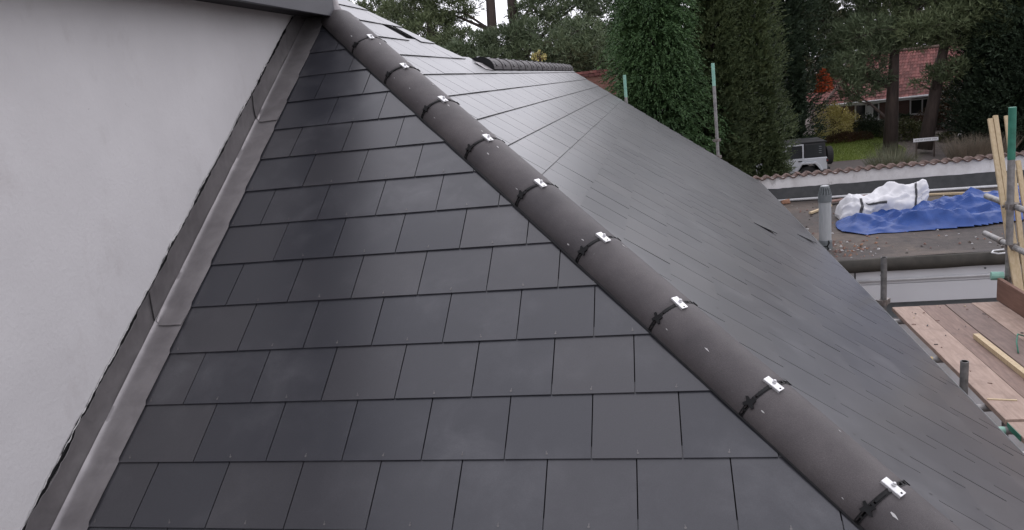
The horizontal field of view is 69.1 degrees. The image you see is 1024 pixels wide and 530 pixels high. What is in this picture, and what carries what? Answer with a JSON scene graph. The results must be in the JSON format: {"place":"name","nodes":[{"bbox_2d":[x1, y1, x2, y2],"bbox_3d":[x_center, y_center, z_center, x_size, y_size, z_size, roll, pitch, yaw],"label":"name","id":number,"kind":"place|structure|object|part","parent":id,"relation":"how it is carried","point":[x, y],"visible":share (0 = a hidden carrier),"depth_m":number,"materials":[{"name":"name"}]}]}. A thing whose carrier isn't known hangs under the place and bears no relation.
{"place":"outdoors","nodes":[
{"label":"outdoors","id":0,"kind":"place"},
{"bbox_2d":[348,0,889,57],"label":"sky","id":1,"kind":"structure","parent":0,"point":[501,5],"materials":[{"name":"white"}]},
{"bbox_2d":[781,199,789,203],"bbox_3d":[5.005,-1.165,13.604,0.154,0.068,0.149,-4,14,12],"label":"tile shard","id":2,"kind":"object","parent":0,"point":[786,201],"visible":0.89,"depth_m":13.55,"materials":[{"name":"ceramic"}]},
{"bbox_2d":[813,129,904,161],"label":"lawn","id":3,"kind":"structure","parent":0,"point":[850,147],"depth_m":39.37,"materials":[{"name":"green plant"}]},
{"bbox_2d":[826,128,873,143],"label":"hedge","id":4,"kind":"object","parent":3,"relation":"on","point":[853,135],"visible":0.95,"depth_m":40.48,"materials":[{"name":"plant"}]},
{"bbox_2d":[847,113,884,138],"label":"bush","id":5,"kind":"object","parent":3,"relation":"on","point":[872,124],"visible":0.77,"depth_m":40.71,"materials":[{"name":"green plant"}]},
{"bbox_2d":[803,45,966,164],"bbox_3d":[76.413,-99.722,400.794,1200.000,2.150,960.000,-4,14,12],"label":"ground","id":6,"kind":"structure","parent":0,"point":[911,146],"depth_m":38.44,"materials":[{"name":"green soil"}]},
{"bbox_2d":[349,0,455,42],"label":"pine tree","id":7,"kind":"object","parent":6,"relation":"on","point":[371,8],"visible":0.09,"depth_m":39.34,"materials":[{"name":"green plant"}]},
{"bbox_2d":[376,0,502,57],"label":"pine tree","id":8,"kind":"object","parent":6,"relation":"on","point":[433,14],"visible":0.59,"depth_m":35.18,"materials":[{"name":"green plant"}]},
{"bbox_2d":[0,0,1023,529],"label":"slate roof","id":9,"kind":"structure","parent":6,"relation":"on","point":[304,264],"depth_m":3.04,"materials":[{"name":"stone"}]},
{"bbox_2d":[438,11,619,75],"bbox_3d":[0.820,-5.888,30.009,7.920,8.344,3.310,-5,13,4],"label":"bush","id":10,"kind":"object","parent":6,"relation":"on","point":[516,36],"visible":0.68,"depth_m":28.84,"materials":[{"name":"green plant"}]},
{"bbox_2d":[531,49,546,61],"bbox_3d":[0.991,-7.792,27.695,0.620,0.473,0.649,-4,14,12],"label":"birch sapling","id":11,"kind":"object","parent":6,"relation":"on","point":[538,59],"visible":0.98,"depth_m":27.69,"materials":[{"name":"yellow plant"}]},
{"bbox_2d":[502,0,618,66],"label":"pine tree","id":12,"kind":"object","parent":6,"relation":"on","point":[548,14],"visible":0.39,"depth_m":34.39,"materials":[{"name":"green plant"}]},
{"bbox_2d":[575,69,617,95],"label":"brick outbuilding","id":13,"kind":"structure","parent":6,"relation":"on","point":[591,77],"depth_m":27.05,"materials":[{"name":"brick"}]},
{"bbox_2d":[623,75,627,102],"bbox_3d":[2.469,-1.018,15.025,0.058,5.493,0.058,-4,14,12],"label":"scaffold pole","id":14,"kind":"object","parent":6,"relation":"on","point":[625,88],"visible":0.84,"depth_m":14.43,"materials":[{"name":"green metal"}]},
{"bbox_2d":[592,0,739,154],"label":"cypress tree","id":15,"kind":"object","parent":6,"relation":"on","point":[653,54],"visible":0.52,"depth_m":22.94,"materials":[{"name":"green plant"}]},
{"bbox_2d":[711,63,721,157],"bbox_3d":[4.110,-1.140,14.692,0.166,5.531,0.108,-7,13,-3],"label":"scaffold pole","id":16,"kind":"object","parent":6,"relation":"on","point":[717,140],"visible":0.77,"depth_m":14.23,"materials":[{"name":"grey metal"}]},
{"bbox_2d":[673,0,775,176],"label":"cypress tree","id":17,"kind":"object","parent":6,"relation":"on","point":[729,66],"visible":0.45,"depth_m":24.14,"materials":[{"name":"green plant"}]},
{"bbox_2d":[524,0,971,109],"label":"distant wood","id":18,"kind":"object","parent":6,"relation":"on","point":[810,63],"depth_m":63.12,"materials":[{"name":"green plant"}]},
{"bbox_2d":[709,0,801,176],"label":"cypress tree","id":19,"kind":"object","parent":6,"relation":"on","point":[764,61],"visible":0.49,"depth_m":24.55,"materials":[{"name":"green plant"}]},
{"bbox_2d":[757,137,793,177],"bbox_3d":[8.985,-2.961,25.457,1.757,3.055,1.696,-15,16,-32],"label":"shrub","id":20,"kind":"object","parent":6,"relation":"on","point":[775,161],"visible":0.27,"depth_m":25.09,"materials":[{"name":"green plant"}]},
{"bbox_2d":[747,0,841,141],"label":"fir tree","id":21,"kind":"object","parent":6,"relation":"on","point":[797,84],"visible":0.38,"depth_m":36.78,"materials":[{"name":"green plant"}]},
{"bbox_2d":[814,67,833,92],"bbox_3d":[15.533,-9.190,37.082,0.877,1.310,0.919,-10,14,-17],"label":"maple tree","id":22,"kind":"object","parent":6,"relation":"on","point":[823,82],"visible":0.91,"depth_m":36.96,"materials":[{"name":"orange plant"}]},
{"bbox_2d":[812,97,861,140],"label":"shrub","id":23,"kind":"object","parent":6,"relation":"on","point":[840,118],"visible":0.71,"depth_m":41.03,"materials":[{"name":"yellow plant"}]},
{"bbox_2d":[778,0,925,152],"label":"pine tree","id":24,"kind":"object","parent":6,"relation":"on","point":[847,33],"visible":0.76,"depth_m":37.03,"materials":[{"name":"green plant"}]},
{"bbox_2d":[876,257,889,311],"bbox_3d":[3.682,1.652,7.427,0.126,3.580,0.121,-15,16,-32],"label":"scaffold pole","id":25,"kind":"object","parent":6,"relation":"on","point":[883,301],"visible":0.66,"depth_m":7.03,"materials":[{"name":"metal"}]},
{"bbox_2d":[807,45,963,131],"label":"bungalow","id":26,"kind":"object","parent":6,"relation":"on","point":[911,66],"visible":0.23,"depth_m":42.59,"materials":[{"name":"brown brick"}]},
{"bbox_2d":[855,103,878,120],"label":"window","id":27,"kind":"structure","parent":26,"relation":"in","point":[861,109],"depth_m":42.53,"materials":[{"name":"white plastic"}]},
{"bbox_2d":[909,98,927,115],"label":"window","id":28,"kind":"structure","parent":26,"relation":"in","point":[916,105],"depth_m":41.97,"materials":[{"name":"black glass"}]},
{"bbox_2d":[753,151,1023,201],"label":"parapet wall","id":29,"kind":"structure","parent":6,"relation":"on","point":[978,170],"depth_m":13.44,"materials":[{"name":"paint"}]},
{"bbox_2d":[873,140,908,159],"bbox_3d":[18.853,-5.746,36.929,1.764,0.989,1.880,7,19,45],"label":"grass clump","id":30,"kind":"object","parent":6,"relation":"on","point":[893,148],"visible":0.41,"depth_m":36.78,"materials":[{"name":"green plant"}]},
{"bbox_2d":[878,116,921,141],"bbox_3d":[21.049,-7.368,39.915,2.665,1.399,1.882,-4,14,12],"label":"shrub","id":31,"kind":"object","parent":6,"relation":"on","point":[906,125],"visible":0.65,"depth_m":39.45,"materials":[{"name":"green plant"}]},
{"bbox_2d":[783,187,1023,450],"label":"flat roof building","id":32,"kind":"structure","parent":6,"relation":"on","point":[944,269],"depth_m":9.44,"materials":[{"name":"concrete"}]},
{"bbox_2d":[809,205,831,213],"bbox_3d":[5.238,-0.948,12.626,0.660,0.040,0.050,-16,17,-36],"label":"timber offcut","id":33,"kind":"object","parent":32,"relation":"on","point":[813,211],"visible":0.5,"depth_m":12.48,"materials":[{"name":"beige wood"}]},
{"bbox_2d":[818,185,832,249],"bbox_3d":[4.246,-0.594,10.086,0.188,0.973,0.199,-4,14,12],"label":"soil vent pipe","id":34,"kind":"object","parent":32,"relation":"on","point":[825,201],"visible":0.91,"depth_m":10.02,"materials":[{"name":"grey plastic"}]},
{"bbox_2d":[831,194,867,202],"bbox_3d":[6.128,-1.201,13.101,1.178,0.070,0.140,-6,13,0],"label":"timber plank","id":35,"kind":"object","parent":32,"relation":"on","point":[836,200],"depth_m":13.08,"materials":[{"name":"brown wood"}]},
{"bbox_2d":[835,179,929,219],"bbox_3d":[5.828,-1.047,11.714,1.348,0.533,0.826,-4,14,12],"label":"rubble bag","id":36,"kind":"object","parent":32,"relation":"on","point":[889,195],"visible":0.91,"depth_m":11.49,"materials":[{"name":"white plastic"}]},
{"bbox_2d":[779,183,1017,201],"bbox_3d":[6.834,-1.290,13.328,4.254,0.052,0.055,-3,14,14],"label":"waste pipe","id":37,"kind":"object","parent":32,"relation":"on","point":[931,190],"visible":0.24,"depth_m":13.14,"materials":[{"name":"grey plastic"}]},
{"bbox_2d":[784,195,1023,257],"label":"roof debris","id":38,"kind":"object","parent":32,"relation":"on","point":[807,228],"visible":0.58,"depth_m":9.98,"materials":[{"name":"stone"}]},
{"bbox_2d":[835,185,1023,234],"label":"tarpaulin","id":39,"kind":"object","parent":32,"relation":"on","point":[971,206],"visible":0.82,"depth_m":10.79,"materials":[{"name":"blue plastic"}]},
{"bbox_2d":[929,191,988,195],"bbox_3d":[7.510,-1.222,12.738,1.536,0.030,0.050,0,15,24],"label":"timber batten","id":40,"kind":"object","parent":32,"relation":"on","point":[951,193],"visible":0.29,"depth_m":12.73,"materials":[{"name":"beige wood"}]},
{"bbox_2d":[991,249,1004,254],"bbox_3d":[5.957,-0.169,8.971,0.374,0.020,0.172,-7,13,-2],"label":"cable loop","id":41,"kind":"object","parent":32,"relation":"on","point":[992,252],"visible":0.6,"depth_m":8.96,"materials":[{"name":"white plastic"}]},
{"bbox_2d":[899,112,919,120],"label":"shrub","id":42,"kind":"object","parent":6,"relation":"on","point":[904,115],"visible":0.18,"depth_m":41.21,"materials":[{"name":"green plant"}]},
{"bbox_2d":[913,137,937,157],"bbox_3d":[20.122,-5.705,36.211,1.120,0.969,0.084,-4,14,12],"label":"name board","id":43,"kind":"object","parent":6,"relation":"on","point":[934,139],"visible":0.97,"depth_m":36.12,"materials":[{"name":"white plastic"}]},
{"bbox_2d":[909,92,958,129],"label":"hedge","id":44,"kind":"object","parent":6,"relation":"on","point":[939,113],"visible":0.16,"depth_m":40.43,"materials":[{"name":"green plant"}]},
{"bbox_2d":[874,0,1022,149],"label":"pine tree","id":45,"kind":"object","parent":6,"relation":"on","point":[936,25],"visible":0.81,"depth_m":35.30,"materials":[{"name":"green plant"}]},
{"bbox_2d":[935,130,962,142],"bbox_3d":[22.895,-6.771,38.595,2.185,0.790,1.679,7,19,45],"label":"shrub","id":46,"kind":"object","parent":6,"relation":"on","point":[939,136],"visible":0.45,"depth_m":38.58,"materials":[{"name":"green plant"}]},
{"bbox_2d":[940,82,958,108],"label":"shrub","id":47,"kind":"object","parent":6,"relation":"on","point":[943,87],"visible":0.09,"depth_m":40.77,"materials":[{"name":"green plant"}]},
{"bbox_2d":[959,360,968,394],"bbox_3d":[3.339,2.272,5.578,0.055,3.310,0.055,-4,14,12],"label":"scaffold pole","id":48,"kind":"object","parent":6,"relation":"on","point":[964,375],"visible":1,"depth_m":5.20,"materials":[{"name":"grey metal"}]},
{"bbox_2d":[936,130,1004,160],"bbox_3d":[21.009,-5.459,34.128,2.918,1.265,2.983,4,17,38],"label":"dry plant","id":49,"kind":"object","parent":6,"relation":"on","point":[957,149],"visible":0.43,"depth_m":33.83,"materials":[{"name":"brown plant"}]},
{"bbox_2d":[934,0,1023,148],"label":"fir tree","id":50,"kind":"object","parent":6,"relation":"on","point":[966,89],"visible":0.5,"depth_m":35.13,"materials":[{"name":"green plant"}]},
{"bbox_2d":[956,0,1023,150],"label":"fir tree","id":51,"kind":"object","parent":6,"relation":"on","point":[1018,76],"visible":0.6,"depth_m":33.99,"materials":[{"name":"green plant"}]},
{"bbox_2d":[957,130,1023,158],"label":"dry plant","id":52,"kind":"object","parent":6,"relation":"on","point":[990,149],"visible":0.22,"depth_m":33.74,"materials":[{"name":"brown plant"}]},
{"bbox_2d":[1001,107,1020,436],"bbox_3d":[4.785,0.925,7.220,0.183,4.847,0.111,-6,13,0],"label":"scaffold pole","id":53,"kind":"object","parent":6,"relation":"on","point":[1011,158],"visible":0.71,"depth_m":6.81,"materials":[{"name":"green paint"}]},
{"bbox_2d":[990,272,1004,279],"bbox_3d":[4.570,0.103,7.007,0.102,0.078,0.078,-1,14,23],"label":"toe board clip","id":54,"kind":"object","parent":53,"relation":"attached to","point":[994,275],"visible":0.92,"depth_m":6.98,"materials":[{"name":"green paint"}]},
{"bbox_2d":[987,118,1018,287],"bbox_3d":[4.637,-0.368,6.976,0.040,1.941,0.923,-4,14,12],"label":"roofing batten","id":55,"kind":"object","parent":53,"relation":"attached to","point":[1013,271],"visible":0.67,"depth_m":7.04,"materials":[{"name":"beige wood"}]},
{"bbox_2d":[982,231,1023,254],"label":"guard rail","id":56,"kind":"object","parent":53,"relation":"attached to","point":[1001,241],"visible":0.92,"depth_m":7.16,"materials":[{"name":"metal"}]},
{"bbox_2d":[983,193,1023,212],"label":"guard rail","id":57,"kind":"object","parent":53,"relation":"attached to","point":[995,199],"visible":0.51,"depth_m":7.17,"materials":[{"name":"metal"}]},
{"bbox_2d":[992,115,1023,290],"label":"roofing batten","id":58,"kind":"object","parent":53,"relation":"attached to","point":[1003,171],"visible":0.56,"depth_m":7.06,"materials":[{"name":"beige wood"}]},
{"bbox_2d":[1004,115,1023,286],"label":"roofing batten","id":59,"kind":"object","parent":53,"relation":"attached to","point":[1018,219],"visible":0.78,"depth_m":7.00,"materials":[{"name":"beige wood"}]},
{"bbox_2d":[1015,160,1023,217],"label":"roofing batten","id":60,"kind":"object","parent":53,"relation":"attached to","point":[1020,175],"visible":1,"depth_m":7.08,"materials":[{"name":"beige wood"}]},
{"bbox_2d":[809,147,1023,170],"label":"road","id":61,"kind":"structure","parent":0,"point":[854,164],"depth_m":36.42,"materials":[{"name":"grey asphalt"}]},
{"bbox_2d":[756,137,833,174],"bbox_3d":[11.930,-4.526,33.123,4.370,1.872,1.830,-4,14,12],"label":"parked car","id":62,"kind":"object","parent":61,"relation":"on","point":[816,153],"visible":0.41,"depth_m":32.12,"materials":[{"name":"silver metal"}]},
{"bbox_3d":[12.219,-4.579,32.208,0.790,1.220,0.120,-4,14,12],"label":"door","id":63,"kind":"part","parent":62,"relation":"part of","materials":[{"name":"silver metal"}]},
{"bbox_3d":[13.031,-4.932,32.010,0.740,0.500,0.007,-4,14,12],"label":"quarter window","id":64,"kind":"part","parent":62,"relation":"part of","materials":[{"name":"black glass"}]},
{"bbox_2d":[860,147,926,168],"bbox_3d":[16.616,-4.593,32.907,2.899,1.100,2.909,-14,15,-30],"label":"grass clump","id":65,"kind":"object","parent":61,"relation":"on","point":[886,161],"visible":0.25,"depth_m":32.85,"materials":[{"name":"green plant"}]},
{"bbox_3d":[3.079,1.197,4.507,0.050,0.050,6.100,-4,14,12],"label":"ledger tube","id":66,"kind":"object","parent":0,"visible":0},
{"bbox_2d":[894,319,904,323],"bbox_3d":[4.113,0.491,6.785,1.350,0.052,0.052,-4,14,12],"label":"transom tube","id":67,"kind":"object","parent":66,"relation":"on","point":[899,321],"visible":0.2,"depth_m":6.87,"materials":[{"name":"grey metal"}]},
{"bbox_2d":[931,356,943,362],"bbox_3d":[3.933,0.729,5.872,1.365,0.052,0.052,-4,14,12],"label":"transom tube","id":68,"kind":"object","parent":66,"relation":"on","point":[936,359],"visible":0.12,"depth_m":5.96,"materials":[{"name":"grey metal"}]},
{"bbox_2d":[977,404,991,411],"bbox_3d":[3.787,0.951,5.012,1.330,0.052,0.052,-4,14,12],"label":"transom tube","id":69,"kind":"object","parent":66,"relation":"on","point":[984,407],"visible":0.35,"depth_m":5.10,"materials":[{"name":"grey metal"}]},
{"bbox_2d":[892,306,1023,424],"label":"scaffold board","id":70,"kind":"object","parent":69,"relation":"on","point":[952,353],"visible":0.97,"depth_m":5.68,"materials":[{"name":"brown wood"}]},
{"bbox_2d":[987,398,1016,400],"bbox_3d":[3.335,0.916,5.063,0.173,0.006,0.014,-1,14,21],"label":"wood splinter","id":71,"kind":"object","parent":70,"relation":"on","point":[1002,399],"visible":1,"depth_m":5.06,"materials":[{"name":"beige wood"}]},
{"bbox_2d":[999,426,1012,434],"bbox_3d":[3.718,1.036,4.690,1.345,0.052,0.052,-4,14,12],"label":"transom tube","id":72,"kind":"object","parent":66,"relation":"on","point":[1005,430],"visible":0.24,"depth_m":4.78,"materials":[{"name":"green paint"}]},
{"bbox_2d":[945,303,1023,367],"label":"scaffold board","id":73,"kind":"object","parent":72,"relation":"on","point":[998,335],"visible":0.85,"depth_m":6.29,"materials":[{"name":"brown wood"}]},
{"bbox_2d":[1016,333,1023,353],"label":"green twine","id":74,"kind":"object","parent":73,"relation":"on","point":[1017,341],"visible":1,"depth_m":5.87,"materials":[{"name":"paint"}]},
{"bbox_2d":[1008,422,1023,443],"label":"scaffold board","id":75,"kind":"object","parent":72,"relation":"on","point":[1018,427],"visible":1,"depth_m":4.71,"materials":[{"name":"brown wood"}]},
{"bbox_2d":[1007,422,1020,441],"bbox_3d":[3.176,1.055,4.706,0.004,0.039,0.185,-4,14,12],"label":"board end band","id":76,"kind":"object","parent":75,"relation":"attached to","point":[1014,432],"visible":1,"depth_m":4.70,"materials":[{"name":"green paint"}]},
{"bbox_3d":[3.658,1.117,4.376,1.345,0.052,0.052,-4,14,12],"label":"transom tube","id":77,"kind":"object","parent":66,"relation":"on","visible":0},
{"bbox_2d":[919,305,1023,397],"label":"scaffold board","id":78,"kind":"object","parent":77,"relation":"on","point":[952,323],"visible":0.79,"depth_m":6.10,"materials":[{"name":"brown wood"}]},
{"bbox_2d":[912,305,1023,383],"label":"board debris","id":79,"kind":"object","parent":78,"relation":"on","point":[945,335],"visible":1,"depth_m":6.52,"materials":[{"name":"wood"}]},
{"bbox_2d":[973,333,1023,377],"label":"loose batten","id":80,"kind":"object","parent":78,"relation":"on","point":[1011,363],"visible":1,"depth_m":5.71,"materials":[{"name":"beige wood"}]},
{"bbox_2d":[972,302,1023,340],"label":"scaffold board","id":81,"kind":"object","parent":77,"relation":"on","point":[1007,318],"visible":0.89,"depth_m":6.56,"materials":[{"name":"brown wood"}]},
{"bbox_2d":[996,278,1023,317],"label":"toe board","id":82,"kind":"object","parent":81,"relation":"on","point":[1010,296],"visible":1,"depth_m":6.71,"materials":[{"name":"brown wood"}]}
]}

